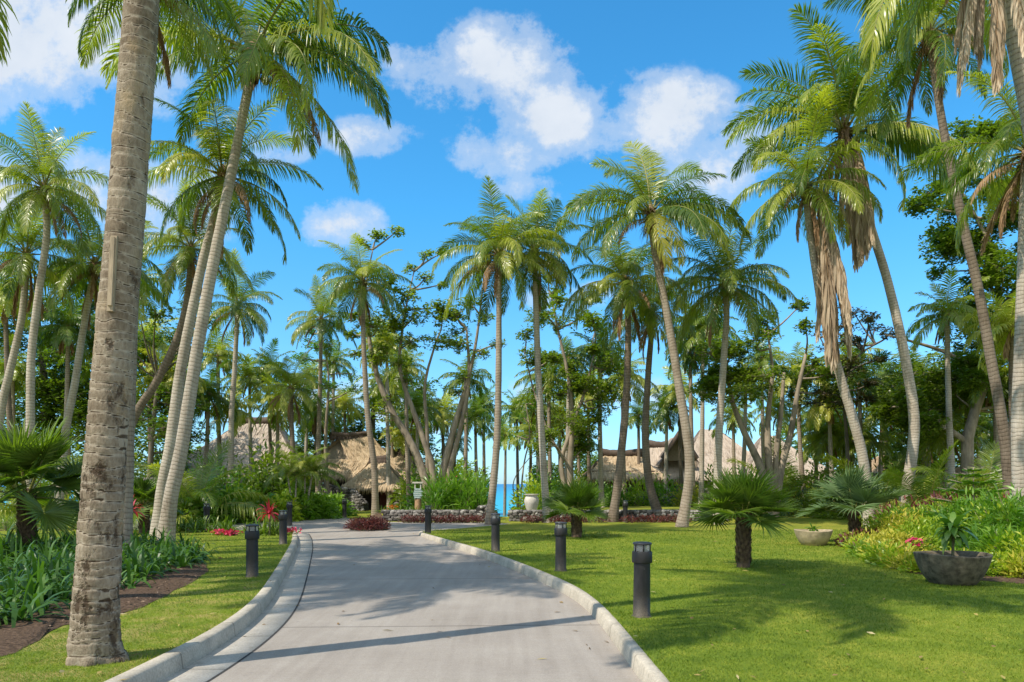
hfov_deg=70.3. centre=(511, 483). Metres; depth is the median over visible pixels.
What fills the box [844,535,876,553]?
ground plant
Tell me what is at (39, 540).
strap leaf lily
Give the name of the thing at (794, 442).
distant thicket
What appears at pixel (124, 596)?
mulch chips
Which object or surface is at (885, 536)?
ground plant
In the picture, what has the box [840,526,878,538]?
border shrub
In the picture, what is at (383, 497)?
door
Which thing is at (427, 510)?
bollard light
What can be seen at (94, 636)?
coconut palm
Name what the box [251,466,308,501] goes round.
garden shrub
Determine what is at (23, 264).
coconut palm
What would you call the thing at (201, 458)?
tall bush
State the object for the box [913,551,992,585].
planter bowl
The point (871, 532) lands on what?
border shrub
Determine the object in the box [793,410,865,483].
coconut palm
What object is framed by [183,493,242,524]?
garden shrub
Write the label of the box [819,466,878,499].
tall bush
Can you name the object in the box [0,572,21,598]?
strap leaf lily
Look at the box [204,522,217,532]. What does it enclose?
border lily
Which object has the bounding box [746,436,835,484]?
thatched house
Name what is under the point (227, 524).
border lily
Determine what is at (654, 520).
red edging plant
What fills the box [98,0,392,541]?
coconut palm
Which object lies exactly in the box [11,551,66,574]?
strap leaf lily
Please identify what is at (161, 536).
strap leaf lily
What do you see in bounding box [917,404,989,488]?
coconut palm
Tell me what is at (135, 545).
strap leaf lily
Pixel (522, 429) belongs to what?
coconut palm
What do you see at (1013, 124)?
coconut palm
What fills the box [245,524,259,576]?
bollard light
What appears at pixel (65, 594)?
strap leaf lily
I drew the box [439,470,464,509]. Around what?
canna plant
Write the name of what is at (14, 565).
strap leaf lily
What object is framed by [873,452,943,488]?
tall bush
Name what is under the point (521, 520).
red edging plant
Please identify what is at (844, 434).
coconut palm
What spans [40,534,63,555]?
strap leaf lily
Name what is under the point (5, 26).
coconut palm
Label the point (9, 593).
strap leaf lily
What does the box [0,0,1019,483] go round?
sky
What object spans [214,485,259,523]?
garden shrub
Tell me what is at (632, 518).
red edging plant
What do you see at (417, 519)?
red edging plant
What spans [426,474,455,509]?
canna plant
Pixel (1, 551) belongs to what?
strap leaf lily
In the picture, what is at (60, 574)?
strap leaf lily
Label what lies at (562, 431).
coconut palm
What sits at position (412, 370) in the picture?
coconut palm
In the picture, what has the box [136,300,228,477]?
broadleaf tree
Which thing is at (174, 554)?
strap leaf lily
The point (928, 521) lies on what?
border shrub
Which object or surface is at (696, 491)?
garden shrub
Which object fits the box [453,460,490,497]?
tall bush
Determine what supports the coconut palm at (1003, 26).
on the border soil at (996, 578)
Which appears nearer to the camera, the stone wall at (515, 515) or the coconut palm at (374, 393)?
the stone wall at (515, 515)
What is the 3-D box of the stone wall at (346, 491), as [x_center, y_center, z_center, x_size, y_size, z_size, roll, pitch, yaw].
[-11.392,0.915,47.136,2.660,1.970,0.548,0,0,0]
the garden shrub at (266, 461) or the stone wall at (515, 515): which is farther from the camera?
the garden shrub at (266, 461)
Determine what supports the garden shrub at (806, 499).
on the ground at (804, 521)
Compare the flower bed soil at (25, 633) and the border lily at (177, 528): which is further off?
the border lily at (177, 528)
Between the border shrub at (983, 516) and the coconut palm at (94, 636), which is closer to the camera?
the coconut palm at (94, 636)
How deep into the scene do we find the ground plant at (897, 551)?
14.34 m
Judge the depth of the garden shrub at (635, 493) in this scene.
43.81 m
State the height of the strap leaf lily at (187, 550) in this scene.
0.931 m
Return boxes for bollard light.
[203,503,209,523]
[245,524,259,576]
[278,510,287,544]
[286,502,292,525]
[342,498,346,517]
[424,505,431,533]
[490,513,500,551]
[554,522,566,571]
[622,500,627,521]
[631,541,651,617]
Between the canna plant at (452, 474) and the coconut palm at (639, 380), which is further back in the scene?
the coconut palm at (639, 380)
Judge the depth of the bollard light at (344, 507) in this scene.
35.92 m
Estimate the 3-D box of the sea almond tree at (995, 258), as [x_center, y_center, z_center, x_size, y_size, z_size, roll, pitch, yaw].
[22.120,-7.961,34.491,9.758,19.674,7.832,0,0,0]
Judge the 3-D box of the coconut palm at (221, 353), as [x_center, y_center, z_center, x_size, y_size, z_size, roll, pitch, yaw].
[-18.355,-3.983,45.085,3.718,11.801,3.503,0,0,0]
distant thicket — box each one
[0,344,489,506]
[527,396,1008,488]
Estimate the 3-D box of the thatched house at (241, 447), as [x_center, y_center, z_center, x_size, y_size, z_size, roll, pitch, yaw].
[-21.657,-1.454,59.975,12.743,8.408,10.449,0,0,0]
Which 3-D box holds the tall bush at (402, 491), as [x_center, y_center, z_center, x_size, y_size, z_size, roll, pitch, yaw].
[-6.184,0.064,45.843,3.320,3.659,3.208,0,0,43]
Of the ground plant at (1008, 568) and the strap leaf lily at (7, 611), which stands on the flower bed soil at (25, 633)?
the strap leaf lily at (7, 611)
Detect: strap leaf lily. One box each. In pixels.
[0,523,15,547]
[0,539,18,563]
[0,551,24,575]
[0,559,50,594]
[0,561,49,612]
[0,565,69,627]
[0,567,23,585]
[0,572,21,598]
[0,574,71,612]
[0,579,20,624]
[0,597,30,624]
[1,549,38,576]
[2,538,34,570]
[2,542,26,556]
[2,551,25,580]
[3,528,30,552]
[3,529,37,553]
[3,531,25,559]
[3,570,45,600]
[4,529,37,554]
[4,540,52,562]
[5,542,35,568]
[6,567,62,600]
[7,554,66,586]
[9,557,45,585]
[9,571,70,614]
[11,537,65,558]
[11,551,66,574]
[14,561,44,580]
[16,556,71,591]
[17,552,31,572]
[17,556,63,590]
[17,564,61,601]
[19,573,71,602]
[23,545,67,585]
[25,560,70,590]
[28,536,66,563]
[30,534,58,551]
[30,548,70,572]
[31,528,70,550]
[35,542,73,568]
[37,546,74,568]
[38,569,72,601]
[39,531,74,551]
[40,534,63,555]
[41,544,75,557]
[42,532,72,547]
[47,532,64,546]
[51,553,73,589]
[52,557,69,581]
[58,535,75,559]
[58,563,74,585]
[62,542,71,562]
[120,554,155,588]
[121,565,152,579]
[121,570,142,588]
[122,544,167,568]
[122,548,165,576]
[123,538,144,559]
[123,542,149,571]
[123,548,169,580]
[124,549,175,568]
[125,528,157,551]
[127,535,176,567]
[127,542,159,559]
[133,527,166,548]
[134,521,167,543]
[134,531,159,553]
[138,551,178,574]
[144,541,190,562]
[146,525,178,550]
[148,529,183,546]
[148,537,179,554]
[150,549,175,571]
[159,537,198,560]
[161,537,198,565]
[165,531,211,555]
[166,540,206,568]
[169,534,200,553]
[171,540,211,564]
[174,536,206,551]
[177,531,198,545]
[179,537,210,563]
[188,538,216,562]
[194,540,224,559]
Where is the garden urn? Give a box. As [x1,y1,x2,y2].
[524,494,538,509]
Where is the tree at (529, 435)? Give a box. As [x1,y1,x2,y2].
[513,402,535,507]
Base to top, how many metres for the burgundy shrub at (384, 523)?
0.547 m
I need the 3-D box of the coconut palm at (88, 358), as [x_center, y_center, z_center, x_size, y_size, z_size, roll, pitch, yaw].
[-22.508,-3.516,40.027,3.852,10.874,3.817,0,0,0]
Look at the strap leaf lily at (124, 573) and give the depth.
12.20 m
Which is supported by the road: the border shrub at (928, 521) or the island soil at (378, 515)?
the island soil at (378, 515)
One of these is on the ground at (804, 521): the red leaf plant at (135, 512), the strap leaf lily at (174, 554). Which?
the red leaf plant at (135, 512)
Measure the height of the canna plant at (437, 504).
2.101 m
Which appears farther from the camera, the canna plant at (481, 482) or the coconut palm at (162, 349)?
the coconut palm at (162, 349)
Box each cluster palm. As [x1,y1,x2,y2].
[263,449,327,505]
[277,441,345,518]
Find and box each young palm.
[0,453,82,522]
[133,439,278,524]
[726,435,834,516]
[815,445,948,499]
[878,439,987,508]
[908,440,1002,499]
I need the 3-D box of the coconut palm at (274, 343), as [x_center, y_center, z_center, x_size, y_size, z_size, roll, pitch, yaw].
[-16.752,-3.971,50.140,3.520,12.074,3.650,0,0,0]
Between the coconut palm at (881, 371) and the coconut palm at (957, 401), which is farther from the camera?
the coconut palm at (881, 371)
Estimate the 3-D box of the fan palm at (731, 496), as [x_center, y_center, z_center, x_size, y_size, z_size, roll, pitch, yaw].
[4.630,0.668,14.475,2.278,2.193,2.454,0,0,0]
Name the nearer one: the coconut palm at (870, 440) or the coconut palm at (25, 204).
the coconut palm at (25, 204)
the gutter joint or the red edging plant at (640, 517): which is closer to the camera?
the gutter joint
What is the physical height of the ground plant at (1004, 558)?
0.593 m
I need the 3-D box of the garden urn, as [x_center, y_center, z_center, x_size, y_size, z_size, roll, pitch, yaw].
[0.887,0.889,32.900,0.671,0.863,0.671,0,0,0]
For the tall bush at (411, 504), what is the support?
on the ground at (804, 521)
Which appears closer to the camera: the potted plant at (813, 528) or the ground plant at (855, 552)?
the ground plant at (855, 552)
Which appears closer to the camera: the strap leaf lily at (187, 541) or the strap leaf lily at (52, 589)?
the strap leaf lily at (52, 589)
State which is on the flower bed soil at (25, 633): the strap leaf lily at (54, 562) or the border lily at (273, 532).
the strap leaf lily at (54, 562)
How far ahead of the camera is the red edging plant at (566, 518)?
31.03 m
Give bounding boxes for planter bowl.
[794,529,832,545]
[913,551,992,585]
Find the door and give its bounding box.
[380,492,393,509]
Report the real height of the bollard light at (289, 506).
0.982 m
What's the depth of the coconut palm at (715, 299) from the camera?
29.08 m
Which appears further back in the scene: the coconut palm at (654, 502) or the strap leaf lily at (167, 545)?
the coconut palm at (654, 502)
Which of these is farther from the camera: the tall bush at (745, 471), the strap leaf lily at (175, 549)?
the tall bush at (745, 471)
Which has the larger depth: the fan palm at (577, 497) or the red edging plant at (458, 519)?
the red edging plant at (458, 519)
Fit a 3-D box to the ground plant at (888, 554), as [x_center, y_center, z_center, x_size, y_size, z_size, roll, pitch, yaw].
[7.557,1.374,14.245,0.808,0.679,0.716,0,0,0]
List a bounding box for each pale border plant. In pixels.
[0,511,15,530]
[0,514,16,528]
[1,517,16,528]
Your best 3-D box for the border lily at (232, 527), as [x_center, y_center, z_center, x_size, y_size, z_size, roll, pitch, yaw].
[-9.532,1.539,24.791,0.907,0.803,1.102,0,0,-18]
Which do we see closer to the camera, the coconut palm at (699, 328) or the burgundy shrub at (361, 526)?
the burgundy shrub at (361, 526)
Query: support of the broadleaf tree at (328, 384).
on the ground at (804, 521)
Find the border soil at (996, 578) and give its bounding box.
[904,548,1023,583]
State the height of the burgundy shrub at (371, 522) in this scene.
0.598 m
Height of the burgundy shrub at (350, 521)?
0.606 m
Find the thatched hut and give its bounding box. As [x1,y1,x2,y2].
[315,431,420,509]
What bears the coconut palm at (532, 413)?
on the ground at (804, 521)
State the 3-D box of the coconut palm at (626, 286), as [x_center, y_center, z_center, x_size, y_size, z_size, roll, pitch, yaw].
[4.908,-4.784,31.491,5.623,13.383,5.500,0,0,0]
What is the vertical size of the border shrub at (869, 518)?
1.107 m
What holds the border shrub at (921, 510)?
on the border soil at (996, 578)
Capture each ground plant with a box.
[836,533,854,546]
[838,530,860,545]
[840,535,869,550]
[844,526,876,546]
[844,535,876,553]
[845,543,874,558]
[855,531,889,552]
[856,544,881,561]
[858,534,885,557]
[860,540,885,560]
[865,539,905,562]
[871,542,911,564]
[872,541,918,565]
[876,538,911,567]
[879,541,923,564]
[881,543,915,566]
[883,549,915,569]
[896,550,927,571]
[902,557,917,570]
[974,549,1006,576]
[980,549,1017,575]
[984,551,1009,575]
[990,556,1023,575]
[997,549,1023,577]
[997,552,1023,577]
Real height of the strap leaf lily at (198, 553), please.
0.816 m
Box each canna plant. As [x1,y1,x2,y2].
[419,475,439,506]
[420,468,446,509]
[421,468,447,509]
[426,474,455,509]
[428,475,453,509]
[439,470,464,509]
[443,464,462,507]
[445,460,471,509]
[448,473,467,509]
[448,475,479,509]
[457,468,487,509]
[461,473,483,504]
[461,473,488,509]
[467,472,498,511]
[469,468,487,499]
[470,469,489,502]
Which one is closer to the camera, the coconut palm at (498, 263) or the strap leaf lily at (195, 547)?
the strap leaf lily at (195, 547)
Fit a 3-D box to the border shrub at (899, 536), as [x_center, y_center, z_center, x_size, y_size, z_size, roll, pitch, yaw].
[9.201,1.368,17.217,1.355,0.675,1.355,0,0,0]
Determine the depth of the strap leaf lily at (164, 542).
16.34 m
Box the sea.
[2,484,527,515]
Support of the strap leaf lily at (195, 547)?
on the flower bed soil at (25, 633)
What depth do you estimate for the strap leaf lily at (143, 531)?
18.46 m
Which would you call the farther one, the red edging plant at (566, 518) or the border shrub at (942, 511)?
the red edging plant at (566, 518)
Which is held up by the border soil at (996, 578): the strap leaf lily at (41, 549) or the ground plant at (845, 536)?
the ground plant at (845, 536)
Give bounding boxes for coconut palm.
[0,0,92,65]
[0,101,108,489]
[0,194,98,429]
[0,251,53,512]
[0,334,45,503]
[25,185,164,505]
[30,292,95,499]
[38,363,89,499]
[57,320,145,384]
[65,0,240,544]
[65,0,340,666]
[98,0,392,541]
[135,177,253,426]
[135,249,174,405]
[136,345,211,410]
[137,309,178,446]
[147,93,323,535]
[184,359,245,476]
[200,324,249,474]
[201,376,261,436]
[205,247,282,487]
[222,352,279,477]
[243,372,311,464]
[244,337,294,482]
[254,348,333,472]
[283,355,331,486]
[285,274,358,495]
[295,389,345,458]
[312,340,355,444]
[315,233,416,515]
[321,376,370,432]
[358,314,416,508]
[360,365,417,457]
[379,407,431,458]
[382,344,426,507]
[392,385,442,483]
[417,386,470,457]
[431,175,565,524]
[436,429,471,471]
[438,350,494,478]
[456,395,493,479]
[468,383,508,480]
[470,187,596,522]
[485,414,522,515]
[501,388,529,505]
[507,411,535,486]
[512,380,565,479]
[513,350,575,493]
[529,388,593,484]
[547,332,588,482]
[554,139,752,526]
[556,410,597,483]
[561,216,688,521]
[564,366,612,485]
[566,315,623,506]
[590,348,659,493]
[605,253,704,509]
[619,393,657,463]
[640,384,688,488]
[650,365,707,487]
[654,186,800,524]
[660,300,740,503]
[664,324,715,502]
[708,395,756,474]
[721,0,978,505]
[725,83,886,526]
[725,362,767,472]
[736,334,784,466]
[747,383,809,457]
[764,341,836,508]
[791,365,865,477]
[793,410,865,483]
[794,400,835,479]
[809,407,878,471]
[820,332,883,467]
[821,0,1011,495]
[836,407,904,477]
[848,386,900,482]
[855,0,1023,137]
[863,350,898,467]
[873,342,953,476]
[890,373,963,478]
[891,429,958,474]
[897,69,1023,506]
[906,266,989,494]
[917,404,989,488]
[930,350,1001,422]
[952,339,1008,483]
[953,412,992,478]
[954,289,1015,436]
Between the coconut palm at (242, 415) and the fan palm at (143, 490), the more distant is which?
the coconut palm at (242, 415)
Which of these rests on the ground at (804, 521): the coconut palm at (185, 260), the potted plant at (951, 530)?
the coconut palm at (185, 260)
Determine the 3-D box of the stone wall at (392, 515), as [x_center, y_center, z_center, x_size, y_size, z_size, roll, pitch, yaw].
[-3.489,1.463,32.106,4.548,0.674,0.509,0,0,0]
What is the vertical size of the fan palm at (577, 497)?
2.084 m
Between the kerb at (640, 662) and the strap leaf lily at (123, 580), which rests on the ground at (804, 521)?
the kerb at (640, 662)
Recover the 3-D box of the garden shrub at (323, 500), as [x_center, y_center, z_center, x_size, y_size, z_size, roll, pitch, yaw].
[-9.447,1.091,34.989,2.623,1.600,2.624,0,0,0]
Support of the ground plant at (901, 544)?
on the border soil at (996, 578)
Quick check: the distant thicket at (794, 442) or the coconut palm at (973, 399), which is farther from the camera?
the distant thicket at (794, 442)
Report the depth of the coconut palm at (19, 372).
41.92 m
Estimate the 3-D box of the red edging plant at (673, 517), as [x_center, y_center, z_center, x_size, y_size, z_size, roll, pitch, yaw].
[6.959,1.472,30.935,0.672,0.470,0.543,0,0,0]
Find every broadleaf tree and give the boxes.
[0,253,158,496]
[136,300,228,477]
[285,306,361,494]
[287,404,348,481]
[327,375,443,469]
[798,303,906,470]
[820,346,898,433]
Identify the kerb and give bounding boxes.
[104,532,297,681]
[419,524,668,681]
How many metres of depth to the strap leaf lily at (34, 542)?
15.93 m
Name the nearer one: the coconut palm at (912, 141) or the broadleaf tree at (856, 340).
the coconut palm at (912, 141)
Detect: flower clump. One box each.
[203,528,226,534]
[216,529,242,535]
[277,527,301,534]
[905,537,922,548]
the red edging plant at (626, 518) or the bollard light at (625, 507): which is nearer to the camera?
the red edging plant at (626, 518)
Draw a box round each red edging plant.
[397,514,410,522]
[400,512,414,522]
[409,515,422,522]
[434,515,448,522]
[441,513,451,522]
[448,514,460,522]
[452,515,463,522]
[465,514,480,522]
[469,515,484,522]
[475,513,485,522]
[520,513,533,522]
[531,513,542,522]
[561,515,570,522]
[619,514,633,522]
[628,514,642,522]
[633,513,645,522]
[639,515,650,522]
[648,515,661,522]
[655,514,668,522]
[663,514,673,522]
[670,513,676,522]
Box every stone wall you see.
[134,477,245,489]
[321,484,355,507]
[350,490,368,510]
[381,509,482,520]
[476,504,486,518]
[507,509,728,520]
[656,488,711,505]
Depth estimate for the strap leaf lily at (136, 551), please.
13.04 m
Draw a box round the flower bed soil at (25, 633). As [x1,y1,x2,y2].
[0,558,208,656]
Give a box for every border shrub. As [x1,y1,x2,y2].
[833,529,866,544]
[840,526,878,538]
[856,507,908,533]
[858,529,886,538]
[863,502,919,528]
[864,506,926,533]
[869,528,905,544]
[877,527,938,550]
[882,512,949,550]
[892,500,947,523]
[911,509,970,549]
[916,493,965,514]
[919,493,990,544]
[947,484,1003,534]
[947,519,1019,550]
[956,519,1023,558]
[959,498,1021,545]
[963,481,1023,533]
[963,484,1009,506]
[986,529,1023,559]
[1004,505,1023,536]
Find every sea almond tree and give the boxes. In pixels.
[333,225,506,505]
[515,271,631,507]
[686,295,845,516]
[865,113,1019,479]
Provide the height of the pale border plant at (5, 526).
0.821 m
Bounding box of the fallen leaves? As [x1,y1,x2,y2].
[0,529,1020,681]
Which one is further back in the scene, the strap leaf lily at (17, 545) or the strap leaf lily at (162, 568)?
the strap leaf lily at (17, 545)
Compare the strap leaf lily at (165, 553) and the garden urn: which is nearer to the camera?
the strap leaf lily at (165, 553)
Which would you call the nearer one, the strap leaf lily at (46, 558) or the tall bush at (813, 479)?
the strap leaf lily at (46, 558)
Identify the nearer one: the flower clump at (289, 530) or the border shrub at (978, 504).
the border shrub at (978, 504)
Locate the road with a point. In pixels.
(494, 622)
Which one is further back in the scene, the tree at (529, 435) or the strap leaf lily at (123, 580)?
the tree at (529, 435)
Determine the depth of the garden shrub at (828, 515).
33.82 m
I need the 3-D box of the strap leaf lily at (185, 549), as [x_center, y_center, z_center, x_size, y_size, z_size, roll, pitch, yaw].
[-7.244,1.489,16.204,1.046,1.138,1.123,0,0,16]
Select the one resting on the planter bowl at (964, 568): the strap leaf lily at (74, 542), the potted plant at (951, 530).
the potted plant at (951, 530)
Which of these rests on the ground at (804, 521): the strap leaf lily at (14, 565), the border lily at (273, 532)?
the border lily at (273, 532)
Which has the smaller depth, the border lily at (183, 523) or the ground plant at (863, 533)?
the ground plant at (863, 533)
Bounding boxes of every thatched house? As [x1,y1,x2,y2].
[154,417,322,490]
[582,448,668,491]
[649,431,713,487]
[694,429,749,479]
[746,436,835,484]
[872,452,956,481]
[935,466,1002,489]
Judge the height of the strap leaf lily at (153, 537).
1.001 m
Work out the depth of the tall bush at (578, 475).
49.69 m
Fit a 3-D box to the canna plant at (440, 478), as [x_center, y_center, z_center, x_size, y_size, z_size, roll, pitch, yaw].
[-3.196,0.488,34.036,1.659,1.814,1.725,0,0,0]
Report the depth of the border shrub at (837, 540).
19.44 m
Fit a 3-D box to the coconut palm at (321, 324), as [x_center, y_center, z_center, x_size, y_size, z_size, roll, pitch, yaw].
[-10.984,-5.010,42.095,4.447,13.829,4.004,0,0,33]
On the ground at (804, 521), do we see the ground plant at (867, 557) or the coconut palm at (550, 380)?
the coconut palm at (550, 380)
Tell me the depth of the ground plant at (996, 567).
12.84 m
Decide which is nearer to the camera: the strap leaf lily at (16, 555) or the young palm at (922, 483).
the strap leaf lily at (16, 555)
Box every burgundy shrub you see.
[343,515,363,529]
[351,518,374,530]
[358,515,383,530]
[369,517,391,529]
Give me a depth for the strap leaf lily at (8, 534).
17.81 m
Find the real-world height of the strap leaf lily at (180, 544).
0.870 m
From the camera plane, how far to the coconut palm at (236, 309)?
37.88 m
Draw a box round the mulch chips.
[1,556,206,628]
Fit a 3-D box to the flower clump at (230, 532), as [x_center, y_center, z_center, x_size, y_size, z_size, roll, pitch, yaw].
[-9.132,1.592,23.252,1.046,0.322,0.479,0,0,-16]
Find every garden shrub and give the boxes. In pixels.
[133,475,156,513]
[150,492,202,523]
[151,478,220,519]
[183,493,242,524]
[196,465,245,496]
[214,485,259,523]
[226,460,275,495]
[233,434,306,493]
[235,485,278,522]
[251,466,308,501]
[258,491,303,521]
[278,480,321,519]
[302,491,343,518]
[321,486,358,515]
[509,468,552,509]
[529,472,562,509]
[574,478,609,502]
[598,480,638,505]
[620,472,666,505]
[640,473,682,505]
[667,482,705,507]
[780,479,819,514]
[791,487,838,516]
[809,491,862,518]
[830,472,898,520]
[861,484,926,522]
[868,494,930,524]
[913,476,952,498]
[917,476,986,500]
[920,490,977,513]
[981,466,1001,494]
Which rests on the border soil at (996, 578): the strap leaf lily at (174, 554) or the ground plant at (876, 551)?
the ground plant at (876, 551)
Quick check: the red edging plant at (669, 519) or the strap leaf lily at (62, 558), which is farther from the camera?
the red edging plant at (669, 519)
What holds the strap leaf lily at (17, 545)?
on the flower bed soil at (25, 633)
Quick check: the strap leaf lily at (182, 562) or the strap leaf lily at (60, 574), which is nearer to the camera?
the strap leaf lily at (60, 574)
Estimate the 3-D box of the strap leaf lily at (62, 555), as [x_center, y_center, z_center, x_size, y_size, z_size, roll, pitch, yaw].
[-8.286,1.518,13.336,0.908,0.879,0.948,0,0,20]
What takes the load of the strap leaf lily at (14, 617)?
on the flower bed soil at (25, 633)
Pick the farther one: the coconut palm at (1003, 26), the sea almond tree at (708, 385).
the sea almond tree at (708, 385)
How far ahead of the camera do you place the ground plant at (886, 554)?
14.49 m
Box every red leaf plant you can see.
[133,496,145,518]
[257,498,278,534]
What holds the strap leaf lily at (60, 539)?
on the flower bed soil at (25, 633)
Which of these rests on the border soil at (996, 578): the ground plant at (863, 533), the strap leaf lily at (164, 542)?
the ground plant at (863, 533)
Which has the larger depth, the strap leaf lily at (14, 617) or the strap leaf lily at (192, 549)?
the strap leaf lily at (192, 549)
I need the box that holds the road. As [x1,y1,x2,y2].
[209,518,640,681]
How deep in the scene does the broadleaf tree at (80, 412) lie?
42.78 m
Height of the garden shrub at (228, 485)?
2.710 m
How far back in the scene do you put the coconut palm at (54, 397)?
43.29 m
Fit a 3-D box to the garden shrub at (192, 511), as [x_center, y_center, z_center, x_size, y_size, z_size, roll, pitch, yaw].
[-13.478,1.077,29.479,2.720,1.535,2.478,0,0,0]
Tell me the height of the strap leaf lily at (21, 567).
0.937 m
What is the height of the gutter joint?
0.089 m
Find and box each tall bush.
[134,433,183,477]
[184,449,239,476]
[219,454,255,489]
[267,456,324,494]
[388,457,424,509]
[400,461,454,509]
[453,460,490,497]
[521,463,576,508]
[555,462,590,484]
[695,462,733,488]
[729,464,757,509]
[783,457,814,510]
[796,450,843,498]
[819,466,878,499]
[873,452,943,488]
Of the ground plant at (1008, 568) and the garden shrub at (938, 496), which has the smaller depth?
the ground plant at (1008, 568)
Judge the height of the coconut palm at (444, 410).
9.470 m
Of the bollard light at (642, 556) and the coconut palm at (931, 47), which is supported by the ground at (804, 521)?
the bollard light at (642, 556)
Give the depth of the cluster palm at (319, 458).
33.82 m
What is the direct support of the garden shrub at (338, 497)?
on the ground at (804, 521)
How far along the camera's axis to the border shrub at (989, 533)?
14.71 m
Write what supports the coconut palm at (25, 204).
on the ground at (804, 521)
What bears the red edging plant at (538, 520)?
on the ground at (804, 521)
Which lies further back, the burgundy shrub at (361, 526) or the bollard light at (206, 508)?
the bollard light at (206, 508)
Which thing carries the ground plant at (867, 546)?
on the border soil at (996, 578)
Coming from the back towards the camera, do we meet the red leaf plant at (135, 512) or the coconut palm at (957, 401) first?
the coconut palm at (957, 401)
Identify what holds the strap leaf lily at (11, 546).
on the flower bed soil at (25, 633)
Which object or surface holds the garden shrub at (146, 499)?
on the ground at (804, 521)
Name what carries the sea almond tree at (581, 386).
on the ground at (804, 521)
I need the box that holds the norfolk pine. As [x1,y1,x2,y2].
[924,467,1010,514]
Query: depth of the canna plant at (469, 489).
33.92 m
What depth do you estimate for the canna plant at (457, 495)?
33.77 m
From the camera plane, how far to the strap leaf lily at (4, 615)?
8.61 m
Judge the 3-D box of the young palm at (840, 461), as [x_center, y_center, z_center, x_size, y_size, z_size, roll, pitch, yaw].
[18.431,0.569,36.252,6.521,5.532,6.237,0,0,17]
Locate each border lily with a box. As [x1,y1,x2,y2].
[176,515,190,530]
[176,520,187,531]
[180,514,209,531]
[183,519,204,532]
[188,518,207,531]
[194,518,209,531]
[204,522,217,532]
[217,515,233,528]
[219,516,235,529]
[222,519,244,529]
[255,518,278,535]
[260,519,278,535]
[267,520,278,535]
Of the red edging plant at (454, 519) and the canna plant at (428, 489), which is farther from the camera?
the canna plant at (428, 489)
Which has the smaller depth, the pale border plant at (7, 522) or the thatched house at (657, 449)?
the pale border plant at (7, 522)
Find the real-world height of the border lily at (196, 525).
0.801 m
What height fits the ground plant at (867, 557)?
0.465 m
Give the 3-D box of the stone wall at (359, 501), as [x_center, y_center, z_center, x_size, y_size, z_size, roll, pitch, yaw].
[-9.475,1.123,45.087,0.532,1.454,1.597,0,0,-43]
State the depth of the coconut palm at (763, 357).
45.87 m
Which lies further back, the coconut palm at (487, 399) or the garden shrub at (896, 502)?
the coconut palm at (487, 399)
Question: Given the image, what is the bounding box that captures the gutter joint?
[206,534,312,681]
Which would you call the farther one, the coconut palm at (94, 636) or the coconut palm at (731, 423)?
the coconut palm at (731, 423)
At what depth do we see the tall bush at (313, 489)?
44.14 m
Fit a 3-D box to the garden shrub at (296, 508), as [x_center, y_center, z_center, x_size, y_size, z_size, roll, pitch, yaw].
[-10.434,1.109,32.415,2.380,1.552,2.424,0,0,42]
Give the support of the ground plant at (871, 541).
on the border soil at (996, 578)
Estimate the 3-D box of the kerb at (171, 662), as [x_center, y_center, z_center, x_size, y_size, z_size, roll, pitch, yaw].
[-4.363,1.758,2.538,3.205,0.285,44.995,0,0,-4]
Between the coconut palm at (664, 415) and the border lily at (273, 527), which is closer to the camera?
the border lily at (273, 527)
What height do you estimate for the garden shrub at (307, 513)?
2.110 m
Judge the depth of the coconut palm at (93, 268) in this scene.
27.87 m
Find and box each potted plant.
[805,522,819,530]
[924,509,978,555]
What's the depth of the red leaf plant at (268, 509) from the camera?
23.18 m
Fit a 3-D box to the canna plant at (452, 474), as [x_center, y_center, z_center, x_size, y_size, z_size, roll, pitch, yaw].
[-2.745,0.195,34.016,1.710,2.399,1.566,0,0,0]
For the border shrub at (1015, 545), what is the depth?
14.30 m
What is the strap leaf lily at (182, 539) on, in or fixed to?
on the flower bed soil at (25, 633)
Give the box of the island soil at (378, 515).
[347,513,388,528]
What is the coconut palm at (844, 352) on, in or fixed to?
on the ground at (804, 521)
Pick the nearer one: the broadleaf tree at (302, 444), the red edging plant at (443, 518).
the red edging plant at (443, 518)
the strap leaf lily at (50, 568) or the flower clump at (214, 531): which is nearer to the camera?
the strap leaf lily at (50, 568)
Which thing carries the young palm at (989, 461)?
on the ground at (804, 521)
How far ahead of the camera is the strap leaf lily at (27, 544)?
15.92 m
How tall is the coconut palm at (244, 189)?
14.414 m
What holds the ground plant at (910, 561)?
on the border soil at (996, 578)
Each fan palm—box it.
[0,415,83,547]
[133,470,186,532]
[536,476,609,537]
[687,462,800,567]
[794,462,915,531]
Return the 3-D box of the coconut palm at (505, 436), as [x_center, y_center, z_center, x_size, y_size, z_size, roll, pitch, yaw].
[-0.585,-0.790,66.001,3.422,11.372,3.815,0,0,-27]
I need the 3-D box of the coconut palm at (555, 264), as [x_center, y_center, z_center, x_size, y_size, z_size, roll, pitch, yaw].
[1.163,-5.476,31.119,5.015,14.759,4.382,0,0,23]
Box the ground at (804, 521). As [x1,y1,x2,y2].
[0,506,1023,681]
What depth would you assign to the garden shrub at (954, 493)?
29.11 m
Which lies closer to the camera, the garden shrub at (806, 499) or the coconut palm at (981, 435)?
the garden shrub at (806, 499)
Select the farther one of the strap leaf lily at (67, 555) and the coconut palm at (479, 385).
the coconut palm at (479, 385)
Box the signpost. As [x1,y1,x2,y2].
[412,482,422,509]
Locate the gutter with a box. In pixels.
[160,533,311,681]

